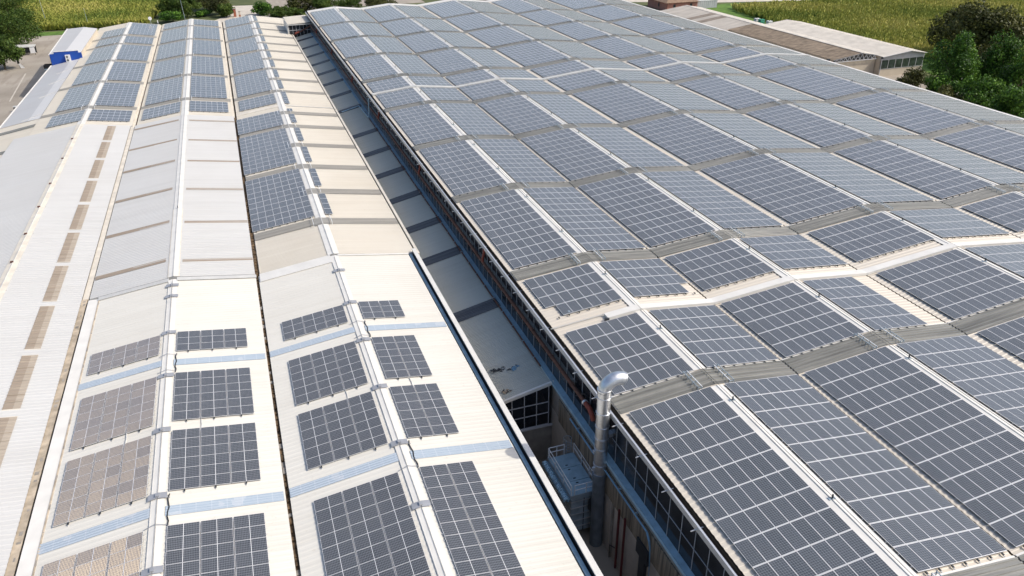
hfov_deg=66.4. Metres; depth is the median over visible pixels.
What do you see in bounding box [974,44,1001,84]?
tree
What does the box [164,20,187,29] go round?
solar array
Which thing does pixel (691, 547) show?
window
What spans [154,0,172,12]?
tree
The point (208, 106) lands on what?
solar array
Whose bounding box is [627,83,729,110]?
solar array
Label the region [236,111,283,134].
solar array
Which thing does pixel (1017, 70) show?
tree
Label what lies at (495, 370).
debris
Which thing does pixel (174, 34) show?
solar array
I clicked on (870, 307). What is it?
solar array
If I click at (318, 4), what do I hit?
tree
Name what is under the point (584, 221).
solar array
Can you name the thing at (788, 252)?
solar array
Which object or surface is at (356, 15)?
solar array
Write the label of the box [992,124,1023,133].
solar array
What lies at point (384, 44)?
solar array
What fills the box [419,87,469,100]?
solar array
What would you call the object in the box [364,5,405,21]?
solar array
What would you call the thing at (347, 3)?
tree
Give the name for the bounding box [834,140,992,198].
solar array
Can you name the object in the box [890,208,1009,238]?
solar array
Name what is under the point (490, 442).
factory hall
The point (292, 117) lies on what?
solar array
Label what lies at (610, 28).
solar array
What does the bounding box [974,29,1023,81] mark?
tree
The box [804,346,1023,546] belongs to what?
solar array
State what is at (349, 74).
window
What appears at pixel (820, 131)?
solar array
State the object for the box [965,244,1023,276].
solar array
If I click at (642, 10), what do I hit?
solar array
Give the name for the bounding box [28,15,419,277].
factory hall
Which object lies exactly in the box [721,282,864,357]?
solar array
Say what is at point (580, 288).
solar array
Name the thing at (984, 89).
tree
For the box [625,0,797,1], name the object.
road
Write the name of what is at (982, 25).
tree
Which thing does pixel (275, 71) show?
solar array
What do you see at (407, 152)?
window
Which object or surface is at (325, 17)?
solar array
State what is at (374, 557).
solar array
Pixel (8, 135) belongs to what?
annex
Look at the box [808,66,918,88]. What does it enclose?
solar array
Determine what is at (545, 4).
solar array
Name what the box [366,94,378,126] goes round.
window
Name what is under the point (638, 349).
solar array
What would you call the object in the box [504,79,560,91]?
solar array
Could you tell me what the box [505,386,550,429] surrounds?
window
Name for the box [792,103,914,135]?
solar array
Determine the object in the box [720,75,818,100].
solar array
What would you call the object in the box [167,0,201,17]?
tree
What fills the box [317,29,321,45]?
window
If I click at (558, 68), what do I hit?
solar array
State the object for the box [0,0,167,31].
corn field
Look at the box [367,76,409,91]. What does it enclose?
solar array
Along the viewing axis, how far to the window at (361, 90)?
155.07 m
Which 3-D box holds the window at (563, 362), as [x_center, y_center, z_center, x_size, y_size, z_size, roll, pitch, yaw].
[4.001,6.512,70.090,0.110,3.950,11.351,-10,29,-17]
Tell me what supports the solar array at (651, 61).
on the factory hall at (657, 520)
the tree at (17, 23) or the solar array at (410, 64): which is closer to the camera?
the solar array at (410, 64)
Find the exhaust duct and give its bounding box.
[589,371,627,546]
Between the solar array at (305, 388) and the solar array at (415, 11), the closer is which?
the solar array at (305, 388)
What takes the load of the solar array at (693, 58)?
on the factory hall at (657, 520)
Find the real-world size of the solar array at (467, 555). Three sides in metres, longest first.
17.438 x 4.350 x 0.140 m
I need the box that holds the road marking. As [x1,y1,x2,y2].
[9,40,40,100]
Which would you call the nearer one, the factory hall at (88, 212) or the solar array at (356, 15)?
the factory hall at (88, 212)
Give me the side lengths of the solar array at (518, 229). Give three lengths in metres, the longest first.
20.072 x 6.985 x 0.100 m
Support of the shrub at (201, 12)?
on the ground at (213, 15)
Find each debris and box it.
[490,366,504,372]
[501,389,511,393]
[507,364,519,370]
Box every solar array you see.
[41,531,143,575]
[46,109,85,127]
[52,435,152,527]
[55,83,98,111]
[69,377,157,450]
[71,62,108,85]
[85,44,117,64]
[87,335,160,374]
[88,109,132,121]
[95,82,139,106]
[96,36,121,46]
[101,27,125,38]
[106,62,146,80]
[116,44,151,60]
[124,36,153,43]
[128,23,157,35]
[142,102,180,119]
[145,76,182,105]
[151,57,184,80]
[156,40,185,59]
[160,26,187,43]
[163,513,270,575]
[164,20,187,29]
[168,422,261,492]
[172,367,254,422]
[175,328,247,352]
[190,76,226,98]
[190,101,228,112]
[191,56,223,74]
[192,40,221,54]
[193,26,219,39]
[194,19,218,25]
[225,16,249,26]
[227,24,253,40]
[229,37,258,54]
[231,51,264,73]
[235,70,271,96]
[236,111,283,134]
[239,94,275,110]
[239,128,296,174]
[245,168,313,232]
[273,69,278,76]
[277,80,283,88]
[281,91,289,103]
[281,305,347,339]
[288,341,367,404]
[289,114,296,122]
[294,127,303,139]
[297,391,387,469]
[301,146,311,161]
[309,168,321,185]
[310,9,345,24]
[313,472,431,575]
[318,193,332,213]
[322,22,359,39]
[334,37,376,57]
[338,8,375,21]
[349,54,397,79]
[353,22,392,35]
[358,300,404,319]
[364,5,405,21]
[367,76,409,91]
[368,37,412,53]
[371,335,432,380]
[376,88,424,107]
[381,18,425,35]
[386,54,437,74]
[389,104,459,144]
[389,383,458,439]
[394,5,437,17]
[398,32,449,52]
[408,76,451,85]
[413,18,459,31]
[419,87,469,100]
[419,461,525,575]
[420,49,478,73]
[420,140,507,195]
[424,0,475,17]
[434,32,485,47]
[436,103,510,134]
[446,13,499,30]
[446,69,494,84]
[458,0,510,12]
[458,48,519,67]
[459,80,514,99]
[461,189,575,268]
[468,26,530,46]
[473,139,566,182]
[478,95,561,133]
[484,13,540,25]
[489,69,537,77]
[493,0,541,12]
[497,41,568,65]
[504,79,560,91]
[511,26,573,40]
[520,10,571,24]
[521,128,625,180]
[523,187,645,251]
[524,264,621,318]
[525,0,570,9]
[526,94,612,123]
[531,60,588,76]
[541,41,614,58]
[548,70,614,90]
[550,0,604,8]
[550,22,608,39]
[551,10,601,21]
[566,313,692,394]
[573,83,673,121]
[575,127,683,167]
[578,5,638,20]
[579,173,715,246]
[580,60,637,68]
[583,22,640,35]
[584,36,651,57]
[598,0,635,4]
[599,69,666,81]
[599,258,695,297]
[612,16,679,34]
[614,5,672,15]
[618,36,688,52]
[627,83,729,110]
[628,54,677,67]
[628,114,752,164]
[629,387,897,575]
[642,171,782,228]
[648,63,707,80]
[649,16,719,29]
[649,305,777,368]
[653,30,730,51]
[665,54,713,61]
[665,240,774,290]
[678,76,776,108]
[688,63,746,73]
[689,113,815,148]
[694,30,771,45]
[701,47,759,61]
[701,154,863,223]
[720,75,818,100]
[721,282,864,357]
[724,374,1006,575]
[726,55,792,72]
[739,235,847,269]
[744,46,800,53]
[747,104,867,146]
[760,66,871,98]
[770,54,837,64]
[771,152,933,203]
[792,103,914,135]
[803,277,926,330]
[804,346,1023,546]
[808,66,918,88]
[808,212,934,261]
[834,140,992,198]
[836,92,972,133]
[877,249,1023,319]
[888,91,1023,120]
[888,139,1023,184]
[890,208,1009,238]
[896,335,1023,429]
[935,125,1023,169]
[962,192,1023,231]
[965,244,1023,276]
[977,317,1023,359]
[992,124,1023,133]
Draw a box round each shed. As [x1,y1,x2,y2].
[661,5,877,73]
[767,20,926,76]
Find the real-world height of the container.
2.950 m
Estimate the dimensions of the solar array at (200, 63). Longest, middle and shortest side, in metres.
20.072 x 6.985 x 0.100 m
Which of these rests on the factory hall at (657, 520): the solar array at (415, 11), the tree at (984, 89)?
the solar array at (415, 11)
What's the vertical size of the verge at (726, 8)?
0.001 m
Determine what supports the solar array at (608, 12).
on the factory hall at (657, 520)
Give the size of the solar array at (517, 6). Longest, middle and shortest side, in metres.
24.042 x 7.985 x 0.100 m
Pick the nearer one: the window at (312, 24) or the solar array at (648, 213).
the solar array at (648, 213)
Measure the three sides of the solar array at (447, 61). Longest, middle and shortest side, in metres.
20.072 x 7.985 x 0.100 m
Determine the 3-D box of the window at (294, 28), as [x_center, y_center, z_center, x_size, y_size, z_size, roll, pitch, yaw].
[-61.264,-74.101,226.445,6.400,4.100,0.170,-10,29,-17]
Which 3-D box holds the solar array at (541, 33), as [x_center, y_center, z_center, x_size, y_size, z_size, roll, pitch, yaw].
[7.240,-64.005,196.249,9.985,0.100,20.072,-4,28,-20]
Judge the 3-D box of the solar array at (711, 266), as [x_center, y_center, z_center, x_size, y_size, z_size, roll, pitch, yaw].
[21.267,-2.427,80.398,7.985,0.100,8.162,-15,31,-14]
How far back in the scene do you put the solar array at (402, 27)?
205.87 m
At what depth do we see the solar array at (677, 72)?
157.37 m
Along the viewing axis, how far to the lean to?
88.95 m
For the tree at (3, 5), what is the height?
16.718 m
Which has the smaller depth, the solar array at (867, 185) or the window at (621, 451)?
the window at (621, 451)
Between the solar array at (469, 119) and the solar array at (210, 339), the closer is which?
the solar array at (210, 339)
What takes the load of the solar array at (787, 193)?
on the factory hall at (657, 520)
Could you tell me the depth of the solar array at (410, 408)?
65.14 m
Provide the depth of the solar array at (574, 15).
220.08 m
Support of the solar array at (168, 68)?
on the factory hall at (363, 218)
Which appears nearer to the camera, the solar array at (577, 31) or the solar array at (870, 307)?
the solar array at (870, 307)
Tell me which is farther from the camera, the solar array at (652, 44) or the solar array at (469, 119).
the solar array at (652, 44)
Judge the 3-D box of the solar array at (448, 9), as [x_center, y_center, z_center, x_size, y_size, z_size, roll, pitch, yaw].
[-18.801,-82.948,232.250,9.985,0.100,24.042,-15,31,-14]
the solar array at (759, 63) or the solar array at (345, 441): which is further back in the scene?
the solar array at (759, 63)
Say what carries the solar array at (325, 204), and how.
on the factory hall at (363, 218)
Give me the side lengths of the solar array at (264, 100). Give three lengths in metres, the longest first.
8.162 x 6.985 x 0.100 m
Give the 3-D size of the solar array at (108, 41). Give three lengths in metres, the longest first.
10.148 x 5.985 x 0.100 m
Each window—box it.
[288,24,311,36]
[311,21,316,38]
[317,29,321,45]
[321,35,327,53]
[327,43,333,62]
[333,51,340,72]
[340,60,348,83]
[348,71,357,96]
[356,81,367,110]
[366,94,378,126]
[377,109,390,143]
[390,126,405,164]
[405,146,422,188]
[422,169,442,217]
[442,195,467,252]
[467,228,496,293]
[497,268,533,346]
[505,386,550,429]
[534,317,582,414]
[582,382,647,504]
[645,468,729,575]
[879,56,923,69]
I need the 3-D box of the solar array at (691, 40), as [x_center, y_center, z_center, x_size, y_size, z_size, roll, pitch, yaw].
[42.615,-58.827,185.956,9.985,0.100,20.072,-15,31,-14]
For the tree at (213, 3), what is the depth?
311.82 m
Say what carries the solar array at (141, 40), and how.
on the factory hall at (363, 218)
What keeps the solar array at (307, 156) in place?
on the factory hall at (363, 218)
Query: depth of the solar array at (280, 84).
166.12 m
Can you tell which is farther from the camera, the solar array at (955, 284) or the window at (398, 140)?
the window at (398, 140)
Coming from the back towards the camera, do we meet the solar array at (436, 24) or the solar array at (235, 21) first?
the solar array at (235, 21)
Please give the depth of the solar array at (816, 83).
148.01 m
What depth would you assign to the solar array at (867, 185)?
102.02 m
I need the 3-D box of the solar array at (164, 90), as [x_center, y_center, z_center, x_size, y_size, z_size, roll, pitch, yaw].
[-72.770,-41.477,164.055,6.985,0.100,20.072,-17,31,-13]
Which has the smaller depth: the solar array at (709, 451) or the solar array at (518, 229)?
the solar array at (709, 451)
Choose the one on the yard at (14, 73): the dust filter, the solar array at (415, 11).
the dust filter
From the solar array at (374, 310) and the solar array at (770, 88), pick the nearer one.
the solar array at (374, 310)
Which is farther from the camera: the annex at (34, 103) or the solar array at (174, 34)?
the solar array at (174, 34)
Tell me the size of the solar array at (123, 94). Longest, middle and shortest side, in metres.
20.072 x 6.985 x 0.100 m
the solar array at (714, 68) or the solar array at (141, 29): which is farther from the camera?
the solar array at (141, 29)
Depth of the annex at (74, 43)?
206.41 m
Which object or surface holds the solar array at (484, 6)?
on the factory hall at (657, 520)
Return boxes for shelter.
[15,44,36,55]
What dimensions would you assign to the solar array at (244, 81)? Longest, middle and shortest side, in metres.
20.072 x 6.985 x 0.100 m
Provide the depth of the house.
315.08 m
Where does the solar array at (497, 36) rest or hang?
on the factory hall at (657, 520)
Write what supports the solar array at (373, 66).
on the factory hall at (657, 520)
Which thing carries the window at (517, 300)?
in the factory hall at (657, 520)
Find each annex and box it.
[0,59,78,128]
[0,119,38,157]
[48,27,97,88]
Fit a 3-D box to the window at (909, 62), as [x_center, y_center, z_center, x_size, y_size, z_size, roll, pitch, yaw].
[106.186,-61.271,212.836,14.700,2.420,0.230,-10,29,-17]
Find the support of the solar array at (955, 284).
on the factory hall at (657, 520)
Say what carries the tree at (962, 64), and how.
on the yard at (14, 73)
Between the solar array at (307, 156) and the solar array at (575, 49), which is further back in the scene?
the solar array at (575, 49)
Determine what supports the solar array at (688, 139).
on the factory hall at (657, 520)
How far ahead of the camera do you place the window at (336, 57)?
183.68 m
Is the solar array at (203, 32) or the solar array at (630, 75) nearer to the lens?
the solar array at (630, 75)
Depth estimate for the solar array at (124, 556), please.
51.20 m
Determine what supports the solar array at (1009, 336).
on the factory hall at (657, 520)
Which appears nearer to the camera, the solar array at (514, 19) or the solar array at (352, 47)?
the solar array at (352, 47)
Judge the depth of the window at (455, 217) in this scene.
98.23 m
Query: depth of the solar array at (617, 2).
241.35 m
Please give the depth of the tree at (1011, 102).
160.80 m
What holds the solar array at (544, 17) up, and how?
on the factory hall at (657, 520)
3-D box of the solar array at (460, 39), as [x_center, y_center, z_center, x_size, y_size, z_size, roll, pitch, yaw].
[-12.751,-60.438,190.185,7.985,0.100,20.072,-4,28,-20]
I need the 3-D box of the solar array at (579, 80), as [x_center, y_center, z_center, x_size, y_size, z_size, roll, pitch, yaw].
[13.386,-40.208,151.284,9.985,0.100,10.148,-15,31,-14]
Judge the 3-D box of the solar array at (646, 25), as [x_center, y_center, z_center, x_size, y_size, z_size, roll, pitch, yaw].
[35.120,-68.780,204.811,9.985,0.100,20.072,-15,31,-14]
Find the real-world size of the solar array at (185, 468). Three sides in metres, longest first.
7.638 x 6.480 x 0.140 m
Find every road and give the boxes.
[266,0,424,10]
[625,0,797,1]
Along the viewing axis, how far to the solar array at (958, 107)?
132.44 m
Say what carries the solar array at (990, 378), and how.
on the factory hall at (657, 520)
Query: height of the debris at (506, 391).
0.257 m
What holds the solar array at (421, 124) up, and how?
on the factory hall at (657, 520)
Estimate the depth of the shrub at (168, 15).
296.82 m
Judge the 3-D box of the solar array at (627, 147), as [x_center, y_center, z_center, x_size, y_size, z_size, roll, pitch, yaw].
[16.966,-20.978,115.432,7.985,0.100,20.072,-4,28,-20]
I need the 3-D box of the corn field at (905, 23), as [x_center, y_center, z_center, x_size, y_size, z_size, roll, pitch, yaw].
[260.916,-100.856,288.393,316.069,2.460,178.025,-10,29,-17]
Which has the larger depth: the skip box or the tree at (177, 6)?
the tree at (177, 6)
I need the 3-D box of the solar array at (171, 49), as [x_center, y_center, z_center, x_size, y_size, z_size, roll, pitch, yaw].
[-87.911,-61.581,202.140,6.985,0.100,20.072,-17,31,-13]
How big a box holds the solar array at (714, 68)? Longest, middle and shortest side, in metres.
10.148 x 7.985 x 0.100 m
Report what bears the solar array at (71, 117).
on the factory hall at (363, 218)
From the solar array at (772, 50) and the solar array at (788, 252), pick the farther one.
the solar array at (772, 50)
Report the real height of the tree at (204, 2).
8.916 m
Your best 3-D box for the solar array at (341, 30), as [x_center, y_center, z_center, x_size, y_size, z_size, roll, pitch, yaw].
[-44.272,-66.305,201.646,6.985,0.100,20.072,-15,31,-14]
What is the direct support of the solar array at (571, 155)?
on the factory hall at (657, 520)
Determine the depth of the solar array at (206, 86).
165.91 m
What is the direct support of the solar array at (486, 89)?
on the factory hall at (657, 520)
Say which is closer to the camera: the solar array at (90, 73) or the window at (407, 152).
the window at (407, 152)
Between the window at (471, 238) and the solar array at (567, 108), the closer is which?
the window at (471, 238)
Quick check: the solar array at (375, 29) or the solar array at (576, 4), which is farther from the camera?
the solar array at (576, 4)
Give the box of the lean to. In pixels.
[295,33,553,460]
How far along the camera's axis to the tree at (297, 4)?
317.06 m
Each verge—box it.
[2,29,98,36]
[706,1,1023,85]
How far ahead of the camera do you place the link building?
226.56 m
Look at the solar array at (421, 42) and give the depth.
186.95 m
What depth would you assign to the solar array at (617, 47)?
179.85 m
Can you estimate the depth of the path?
317.54 m
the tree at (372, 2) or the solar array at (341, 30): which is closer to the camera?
the solar array at (341, 30)
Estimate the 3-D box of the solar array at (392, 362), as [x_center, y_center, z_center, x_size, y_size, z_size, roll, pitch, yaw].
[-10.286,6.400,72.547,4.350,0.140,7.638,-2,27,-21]
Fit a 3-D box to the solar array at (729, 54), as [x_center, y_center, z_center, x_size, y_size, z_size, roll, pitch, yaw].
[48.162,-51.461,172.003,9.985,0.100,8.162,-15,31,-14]
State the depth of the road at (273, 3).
343.79 m
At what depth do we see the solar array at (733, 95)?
142.38 m
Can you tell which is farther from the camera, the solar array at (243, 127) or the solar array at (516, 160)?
the solar array at (243, 127)
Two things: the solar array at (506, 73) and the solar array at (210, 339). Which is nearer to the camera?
the solar array at (210, 339)
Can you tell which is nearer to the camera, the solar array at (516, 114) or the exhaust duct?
the exhaust duct
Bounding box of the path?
[215,5,282,21]
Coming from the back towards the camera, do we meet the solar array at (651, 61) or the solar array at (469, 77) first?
the solar array at (651, 61)
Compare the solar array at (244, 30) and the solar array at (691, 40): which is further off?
the solar array at (244, 30)
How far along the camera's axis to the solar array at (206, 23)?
238.33 m
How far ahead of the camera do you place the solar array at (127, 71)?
179.81 m
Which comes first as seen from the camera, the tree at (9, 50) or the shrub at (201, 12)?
the tree at (9, 50)
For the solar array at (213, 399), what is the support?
on the factory hall at (490, 442)
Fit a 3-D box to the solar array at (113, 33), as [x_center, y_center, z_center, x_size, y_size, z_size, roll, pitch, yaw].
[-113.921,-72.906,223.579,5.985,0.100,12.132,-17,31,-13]
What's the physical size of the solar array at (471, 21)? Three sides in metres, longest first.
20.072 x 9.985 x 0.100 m
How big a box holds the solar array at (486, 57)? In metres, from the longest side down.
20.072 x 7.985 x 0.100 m
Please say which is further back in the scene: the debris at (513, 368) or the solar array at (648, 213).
the solar array at (648, 213)
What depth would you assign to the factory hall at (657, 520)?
76.19 m
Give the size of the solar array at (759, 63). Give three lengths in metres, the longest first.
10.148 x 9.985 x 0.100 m
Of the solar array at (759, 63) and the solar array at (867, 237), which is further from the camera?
the solar array at (759, 63)
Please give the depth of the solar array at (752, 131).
120.74 m
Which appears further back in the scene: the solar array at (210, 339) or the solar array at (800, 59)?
the solar array at (800, 59)
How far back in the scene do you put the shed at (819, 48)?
231.86 m
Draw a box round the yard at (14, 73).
[0,29,1007,575]
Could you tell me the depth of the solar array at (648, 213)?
93.29 m
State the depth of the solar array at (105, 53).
196.58 m
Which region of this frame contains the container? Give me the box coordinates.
[697,0,716,7]
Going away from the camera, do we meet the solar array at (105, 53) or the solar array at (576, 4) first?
the solar array at (105, 53)
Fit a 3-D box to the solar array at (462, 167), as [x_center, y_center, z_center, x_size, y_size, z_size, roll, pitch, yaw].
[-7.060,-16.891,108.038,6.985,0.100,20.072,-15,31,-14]
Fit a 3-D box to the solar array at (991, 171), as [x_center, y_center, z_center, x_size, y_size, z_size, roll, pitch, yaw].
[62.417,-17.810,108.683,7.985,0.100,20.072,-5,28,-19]
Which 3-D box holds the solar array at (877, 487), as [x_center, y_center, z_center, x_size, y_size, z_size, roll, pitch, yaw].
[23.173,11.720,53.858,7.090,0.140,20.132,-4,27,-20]
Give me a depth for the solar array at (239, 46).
205.65 m
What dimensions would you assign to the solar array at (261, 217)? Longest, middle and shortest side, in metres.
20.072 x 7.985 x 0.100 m
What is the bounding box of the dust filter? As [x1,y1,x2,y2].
[542,435,591,529]
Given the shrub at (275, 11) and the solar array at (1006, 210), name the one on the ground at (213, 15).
the shrub at (275, 11)
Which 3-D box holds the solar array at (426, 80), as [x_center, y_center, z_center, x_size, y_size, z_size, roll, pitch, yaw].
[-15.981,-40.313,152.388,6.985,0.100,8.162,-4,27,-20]
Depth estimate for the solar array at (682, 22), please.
207.43 m
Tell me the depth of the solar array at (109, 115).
147.03 m
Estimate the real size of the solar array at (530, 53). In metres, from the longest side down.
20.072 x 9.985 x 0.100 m
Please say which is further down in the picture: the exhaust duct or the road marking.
the exhaust duct
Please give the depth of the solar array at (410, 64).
165.70 m
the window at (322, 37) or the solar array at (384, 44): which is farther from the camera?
the window at (322, 37)
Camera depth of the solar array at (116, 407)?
65.33 m
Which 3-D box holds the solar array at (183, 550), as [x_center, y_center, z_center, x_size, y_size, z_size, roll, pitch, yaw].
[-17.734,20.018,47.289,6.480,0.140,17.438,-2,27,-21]
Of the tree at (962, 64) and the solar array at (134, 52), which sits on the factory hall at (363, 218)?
the solar array at (134, 52)
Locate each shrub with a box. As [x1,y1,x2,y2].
[158,11,184,21]
[194,9,213,16]
[217,3,234,16]
[250,1,271,15]
[266,6,287,16]
[281,7,305,16]
[896,66,928,87]
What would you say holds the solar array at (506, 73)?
on the factory hall at (657, 520)
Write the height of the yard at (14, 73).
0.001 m
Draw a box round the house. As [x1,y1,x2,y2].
[648,0,698,9]
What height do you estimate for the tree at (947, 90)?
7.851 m
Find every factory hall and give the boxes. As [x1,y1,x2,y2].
[0,114,259,575]
[16,248,602,575]
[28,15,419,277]
[305,0,1023,575]
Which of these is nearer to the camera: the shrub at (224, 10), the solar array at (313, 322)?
the solar array at (313, 322)
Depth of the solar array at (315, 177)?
115.07 m
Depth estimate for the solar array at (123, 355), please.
73.30 m
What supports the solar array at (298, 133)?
on the factory hall at (363, 218)
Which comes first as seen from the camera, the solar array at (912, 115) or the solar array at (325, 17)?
the solar array at (912, 115)
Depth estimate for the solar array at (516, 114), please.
130.62 m
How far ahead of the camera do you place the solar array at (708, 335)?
67.95 m
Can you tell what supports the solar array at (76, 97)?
on the factory hall at (363, 218)
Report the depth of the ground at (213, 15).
316.62 m
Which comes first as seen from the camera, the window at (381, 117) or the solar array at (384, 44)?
the window at (381, 117)
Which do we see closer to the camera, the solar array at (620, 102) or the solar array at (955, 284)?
the solar array at (955, 284)
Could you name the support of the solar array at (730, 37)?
on the factory hall at (657, 520)
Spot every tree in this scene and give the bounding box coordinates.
[0,0,39,31]
[0,7,44,44]
[0,33,25,69]
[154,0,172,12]
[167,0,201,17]
[195,0,213,9]
[205,0,230,12]
[284,0,312,11]
[310,0,336,9]
[331,0,362,7]
[364,0,397,5]
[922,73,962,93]
[923,29,982,83]
[925,0,1023,53]
[937,84,971,101]
[954,74,1005,106]
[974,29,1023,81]
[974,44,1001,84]
[983,83,1023,117]
[996,48,1023,109]
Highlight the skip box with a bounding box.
[43,64,51,68]
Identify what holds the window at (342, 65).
in the factory hall at (657, 520)
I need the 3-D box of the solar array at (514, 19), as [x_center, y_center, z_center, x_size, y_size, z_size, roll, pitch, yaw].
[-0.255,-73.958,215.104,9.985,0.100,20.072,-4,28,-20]
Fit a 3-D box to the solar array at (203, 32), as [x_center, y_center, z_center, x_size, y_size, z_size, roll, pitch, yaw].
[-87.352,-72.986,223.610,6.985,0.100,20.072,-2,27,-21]
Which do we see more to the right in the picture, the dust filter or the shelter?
the dust filter
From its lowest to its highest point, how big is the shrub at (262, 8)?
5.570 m
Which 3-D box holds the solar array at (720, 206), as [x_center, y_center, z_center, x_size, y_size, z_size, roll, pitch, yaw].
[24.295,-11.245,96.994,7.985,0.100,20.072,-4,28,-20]
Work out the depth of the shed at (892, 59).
218.05 m
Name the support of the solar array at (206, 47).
on the factory hall at (363, 218)
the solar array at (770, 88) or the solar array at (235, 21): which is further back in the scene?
the solar array at (235, 21)
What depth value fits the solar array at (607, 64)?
163.34 m
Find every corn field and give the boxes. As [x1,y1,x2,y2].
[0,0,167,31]
[731,0,1023,60]
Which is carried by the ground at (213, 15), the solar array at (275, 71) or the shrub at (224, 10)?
the shrub at (224, 10)
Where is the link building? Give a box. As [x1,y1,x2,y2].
[283,15,311,36]
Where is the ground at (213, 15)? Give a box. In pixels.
[6,0,977,93]
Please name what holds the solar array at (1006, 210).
on the factory hall at (657, 520)
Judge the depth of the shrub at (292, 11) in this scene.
305.13 m
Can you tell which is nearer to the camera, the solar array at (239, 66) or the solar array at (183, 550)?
the solar array at (183, 550)
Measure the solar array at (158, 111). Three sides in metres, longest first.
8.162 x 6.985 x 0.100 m
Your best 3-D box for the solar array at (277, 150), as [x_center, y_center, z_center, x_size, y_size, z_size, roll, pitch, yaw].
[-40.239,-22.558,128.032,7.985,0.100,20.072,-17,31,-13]
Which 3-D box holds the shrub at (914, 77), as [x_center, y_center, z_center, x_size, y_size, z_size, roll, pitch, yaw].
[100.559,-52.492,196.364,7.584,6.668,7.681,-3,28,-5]
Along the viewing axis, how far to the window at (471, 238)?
88.90 m
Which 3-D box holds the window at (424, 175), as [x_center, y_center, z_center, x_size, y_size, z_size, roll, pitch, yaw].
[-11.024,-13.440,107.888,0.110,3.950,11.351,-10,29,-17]
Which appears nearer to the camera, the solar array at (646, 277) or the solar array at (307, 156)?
the solar array at (646, 277)
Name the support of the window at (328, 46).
in the factory hall at (657, 520)
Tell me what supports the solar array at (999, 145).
on the factory hall at (657, 520)
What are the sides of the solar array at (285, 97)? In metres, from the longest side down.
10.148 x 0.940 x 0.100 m
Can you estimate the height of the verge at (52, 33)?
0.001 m
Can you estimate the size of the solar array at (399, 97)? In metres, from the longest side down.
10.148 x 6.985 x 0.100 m
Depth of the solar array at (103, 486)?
58.04 m

